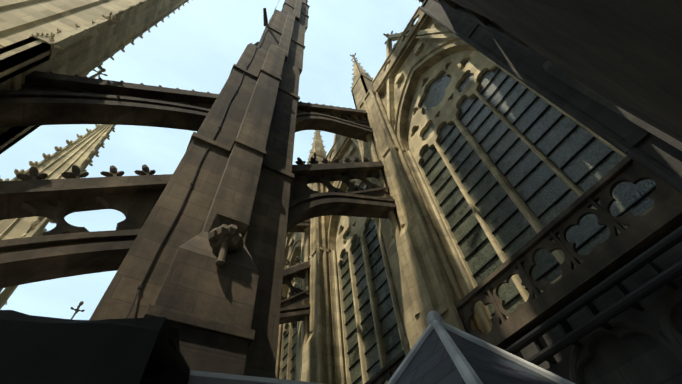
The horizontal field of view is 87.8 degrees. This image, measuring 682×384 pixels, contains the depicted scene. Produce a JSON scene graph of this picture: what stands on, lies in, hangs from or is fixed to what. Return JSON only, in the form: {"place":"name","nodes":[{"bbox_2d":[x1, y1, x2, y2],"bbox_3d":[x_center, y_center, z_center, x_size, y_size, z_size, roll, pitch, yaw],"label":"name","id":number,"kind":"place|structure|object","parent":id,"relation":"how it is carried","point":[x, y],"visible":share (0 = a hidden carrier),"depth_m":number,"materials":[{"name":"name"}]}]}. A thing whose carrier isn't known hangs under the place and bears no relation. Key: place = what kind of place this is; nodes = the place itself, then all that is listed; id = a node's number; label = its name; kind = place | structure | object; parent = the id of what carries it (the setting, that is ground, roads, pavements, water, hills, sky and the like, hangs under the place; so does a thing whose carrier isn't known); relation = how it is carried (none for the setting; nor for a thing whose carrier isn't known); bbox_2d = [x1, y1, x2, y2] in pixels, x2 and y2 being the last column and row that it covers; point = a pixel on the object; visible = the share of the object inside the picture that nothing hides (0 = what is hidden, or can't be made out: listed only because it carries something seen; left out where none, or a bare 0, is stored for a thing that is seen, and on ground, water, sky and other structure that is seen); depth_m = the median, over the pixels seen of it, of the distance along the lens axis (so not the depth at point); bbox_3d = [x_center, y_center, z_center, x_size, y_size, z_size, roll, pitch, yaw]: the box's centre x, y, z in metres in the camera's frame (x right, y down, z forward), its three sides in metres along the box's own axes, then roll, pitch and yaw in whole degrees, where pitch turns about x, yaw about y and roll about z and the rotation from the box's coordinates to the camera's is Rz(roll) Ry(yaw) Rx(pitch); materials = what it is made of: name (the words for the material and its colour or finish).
{"place":"outdoors","nodes":[
{"label":"outdoors","id":0,"kind":"place"},
{"bbox_2d":[71,301,84,318],"bbox_3d":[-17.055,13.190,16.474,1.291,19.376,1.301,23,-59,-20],"label":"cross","id":1,"kind":"object","parent":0,"point":[81,303],"visible":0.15,"depth_m":23.65,"materials":[{"name":"metal"}]},
{"bbox_2d":[0,0,421,319],"label":"sky","id":2,"kind":"structure","parent":0,"point":[197,48],"materials":[{"name":"blue"}]},
{"bbox_2d":[188,370,324,383],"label":"roof","id":3,"kind":"structure","parent":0,"point":[199,377],"depth_m":1.87,"materials":[{"name":"grey metal"}]},
{"bbox_2d":[395,328,558,383],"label":"roof","id":4,"kind":"structure","parent":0,"point":[431,362],"depth_m":3.26,"materials":[{"name":"metal"}]},
{"bbox_2d":[387,311,574,383],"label":"pyramid hips","id":5,"kind":"object","parent":4,"relation":"attached to","point":[434,319],"visible":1,"depth_m":3.70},
{"bbox_3d":[1.000,12.597,-4.622,26.500,20.650,31.600,23,-59,-20],"label":"aisle","id":6,"kind":"object","parent":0,"visible":0},
{"bbox_2d":[0,124,115,309],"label":"spire","id":7,"kind":"structure","parent":6,"relation":"on","point":[81,152],"depth_m":15.98,"materials":[{"name":"stone"}]},
{"bbox_2d":[0,0,188,153],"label":"spire","id":8,"kind":"structure","parent":6,"relation":"on","point":[82,38],"depth_m":10.39,"materials":[{"name":"stone"}]},
{"bbox_2d":[0,164,172,288],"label":"flyer","id":9,"kind":"object","parent":8,"relation":"attached to","point":[63,248],"visible":0.96,"depth_m":6.69,"materials":[{"name":"stone"}]},
{"bbox_2d":[0,71,218,131],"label":"flyer","id":10,"kind":"object","parent":8,"relation":"attached to","point":[44,98],"visible":0.96,"depth_m":9.69,"materials":[{"name":"stone"}]},
{"bbox_2d":[0,310,190,383],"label":"roof","id":11,"kind":"structure","parent":6,"relation":"on","point":[41,350],"depth_m":1.51,"materials":[{"name":"black"}]},
{"bbox_2d":[89,0,309,378],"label":"pier","id":12,"kind":"structure","parent":6,"relation":"on","point":[211,289],"depth_m":7.45,"materials":[{"name":"stone"}]},
{"bbox_2d":[126,0,279,317],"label":"lightning conductor","id":13,"kind":"object","parent":12,"relation":"attached to","point":[141,286],"visible":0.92,"depth_m":7.46,"materials":[{"name":"black metal"}]},
{"bbox_2d":[278,232,301,378],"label":"clerestory wall","id":14,"kind":"structure","parent":6,"relation":"on","point":[296,236],"depth_m":26.43,"materials":[{"name":"stone"}]},
{"bbox_2d":[275,252,300,380],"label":"tracery window","id":15,"kind":"structure","parent":14,"relation":"in","point":[284,330],"depth_m":21.88,"materials":[{"name":"beige stone"}]},
{"bbox_2d":[282,322,296,379],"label":"window bars","id":16,"kind":"object","parent":15,"relation":"in","point":[291,348],"depth_m":21.39,"materials":[{"name":"black metal"}]},
{"bbox_2d":[282,277,299,379],"bbox_3d":[-2.353,8.491,20.951,0.001,14.250,5.300,23,-59,-20],"label":"window glass","id":17,"kind":"object","parent":15,"relation":"in","point":[293,363],"depth_m":21.59,"materials":[{"name":"grey glass"}]},
{"bbox_2d":[284,235,300,268],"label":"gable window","id":18,"kind":"structure","parent":14,"relation":"attached to","point":[290,240],"depth_m":27.95,"materials":[{"name":"beige stone"}]},
{"bbox_2d":[297,130,340,383],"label":"buttress","id":19,"kind":"structure","parent":6,"relation":"on","point":[315,361],"depth_m":17.46,"materials":[{"name":"stone"}]},
{"bbox_2d":[279,256,310,323],"bbox_3d":[-3.402,5.659,16.456,6.348,8.645,0.680,23,-59,-20],"label":"flyer","id":20,"kind":"object","parent":19,"relation":"attached to","point":[293,308],"visible":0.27,"depth_m":17.95,"materials":[{"name":"stone"}]},
{"bbox_2d":[287,219,310,232],"bbox_3d":[-3.921,1.982,21.392,6.106,8.152,0.680,23,-59,-20],"label":"flyer","id":21,"kind":"object","parent":19,"relation":"attached to","point":[301,226],"depth_m":22.27,"materials":[{"name":"stone"}]},
{"bbox_2d":[327,136,361,383],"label":"clerestory wall","id":22,"kind":"structure","parent":6,"relation":"on","point":[342,150],"depth_m":21.19,"materials":[{"name":"stone"}]},
{"bbox_2d":[322,135,343,163],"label":"roof parapet","id":23,"kind":"structure","parent":22,"relation":"on","point":[339,139],"depth_m":26.54,"materials":[{"name":"stone"}]},
{"bbox_2d":[325,134,358,231],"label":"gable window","id":24,"kind":"structure","parent":22,"relation":"attached to","point":[352,149],"depth_m":23.36,"materials":[{"name":"beige stone"}]},
{"bbox_2d":[332,179,403,383],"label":"tracery window","id":25,"kind":"structure","parent":22,"relation":"in","point":[357,226],"depth_m":16.68,"materials":[{"name":"beige stone"}]},
{"bbox_2d":[340,225,400,383],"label":"window bars","id":26,"kind":"object","parent":25,"relation":"in","point":[389,330],"depth_m":15.68,"materials":[{"name":"black metal"}]},
{"bbox_2d":[341,183,402,383],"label":"window glass","id":27,"kind":"object","parent":25,"relation":"in","point":[392,336],"depth_m":15.56,"materials":[{"name":"grey glass"}]},
{"bbox_3d":[1.334,9.618,7.780,0.780,7.100,5.400,23,-59,-20],"label":"triforium wall","id":28,"kind":"object","parent":22,"relation":"attached to","visible":0},
{"bbox_2d":[365,350,404,383],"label":"gallery balustrade","id":29,"kind":"object","parent":28,"relation":"on","point":[385,373],"visible":0.33,"depth_m":10.87,"materials":[{"name":"stone"}]},
{"bbox_2d":[350,53,487,356],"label":"buttress","id":30,"kind":"structure","parent":6,"relation":"on","point":[422,281],"depth_m":12.21,"materials":[{"name":"stone"}]},
{"bbox_2d":[295,101,372,141],"bbox_3d":[-0.254,-3.351,17.805,6.106,8.152,0.680,23,-59,-20],"label":"flyer","id":31,"kind":"object","parent":30,"relation":"attached to","point":[348,122],"visible":0.79,"depth_m":17.77,"materials":[{"name":"stone"}]},
{"bbox_2d":[287,156,396,230],"bbox_3d":[0.265,0.326,12.869,6.348,8.645,0.680,23,-59,-20],"label":"flyer","id":32,"kind":"object","parent":30,"relation":"attached to","point":[306,202],"visible":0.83,"depth_m":12.86,"materials":[{"name":"stone"}]},
{"bbox_2d":[373,12,652,334],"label":"clerestory wall","id":33,"kind":"structure","parent":6,"relation":"on","point":[405,59],"depth_m":19.00,"materials":[{"name":"stone"}]},
{"bbox_2d":[372,6,421,88],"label":"roof parapet","id":34,"kind":"structure","parent":33,"relation":"on","point":[396,47],"depth_m":22.52,"materials":[{"name":"stone"}]},
{"bbox_2d":[383,27,461,135],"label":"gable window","id":35,"kind":"structure","parent":33,"relation":"attached to","point":[440,33],"depth_m":19.74,"materials":[{"name":"beige stone"}]},
{"bbox_2d":[407,51,653,331],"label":"tracery window","id":36,"kind":"structure","parent":33,"relation":"in","point":[477,66],"depth_m":13.75,"materials":[{"name":"beige stone"}]},
{"bbox_2d":[414,59,655,316],"bbox_3d":[4.982,-2.175,13.777,0.001,14.250,5.300,23,-59,-20],"label":"window glass","id":37,"kind":"object","parent":36,"relation":"in","point":[587,158],"depth_m":10.88,"materials":[{"name":"grey glass"}]},
{"bbox_2d":[421,69,655,315],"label":"window bars","id":38,"kind":"object","parent":36,"relation":"in","point":[541,186],"depth_m":11.08,"materials":[{"name":"black metal"}]},
{"bbox_2d":[521,241,681,383],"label":"wall","id":39,"kind":"structure","parent":33,"relation":"attached to","point":[635,346],"depth_m":5.92,"materials":[{"name":"black stone"}]},
{"bbox_2d":[455,156,681,349],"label":"gallery balustrade","id":40,"kind":"object","parent":39,"relation":"on","point":[614,252],"visible":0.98,"depth_m":7.13,"materials":[{"name":"stone"}]},
{"bbox_2d":[419,0,681,192],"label":"pier wall","id":41,"kind":"structure","parent":6,"relation":"on","point":[653,150],"depth_m":8.47,"materials":[{"name":"stone"}]},
{"bbox_2d":[438,0,456,9],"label":"flyer","id":42,"kind":"object","parent":41,"relation":"attached to","point":[450,3],"visible":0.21,"depth_m":15.37,"materials":[{"name":"stone"}]},
{"bbox_2d":[464,7,527,46],"bbox_3d":[3.933,-5.007,9.281,6.348,8.645,0.680,23,-59,-20],"label":"flyer","id":43,"kind":"object","parent":41,"relation":"attached to","point":[485,21],"depth_m":11.45,"materials":[{"name":"stone"}]},
{"bbox_2d":[451,0,681,141],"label":"wall","id":44,"kind":"structure","parent":6,"relation":"on","point":[625,55],"depth_m":1.14,"materials":[{"name":"stone"}]},
{"bbox_3d":[8.669,-1.048,0.606,0.780,7.100,5.400,23,-59,-20],"label":"triforium wall","id":45,"kind":"object","parent":6,"relation":"on","visible":0},
{"bbox_2d":[505,226,681,365],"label":"gallery drain pipes","id":46,"kind":"object","parent":45,"relation":"attached to","point":[633,298],"visible":0.79,"depth_m":6.05,"materials":[{"name":"black metal"}]}
]}

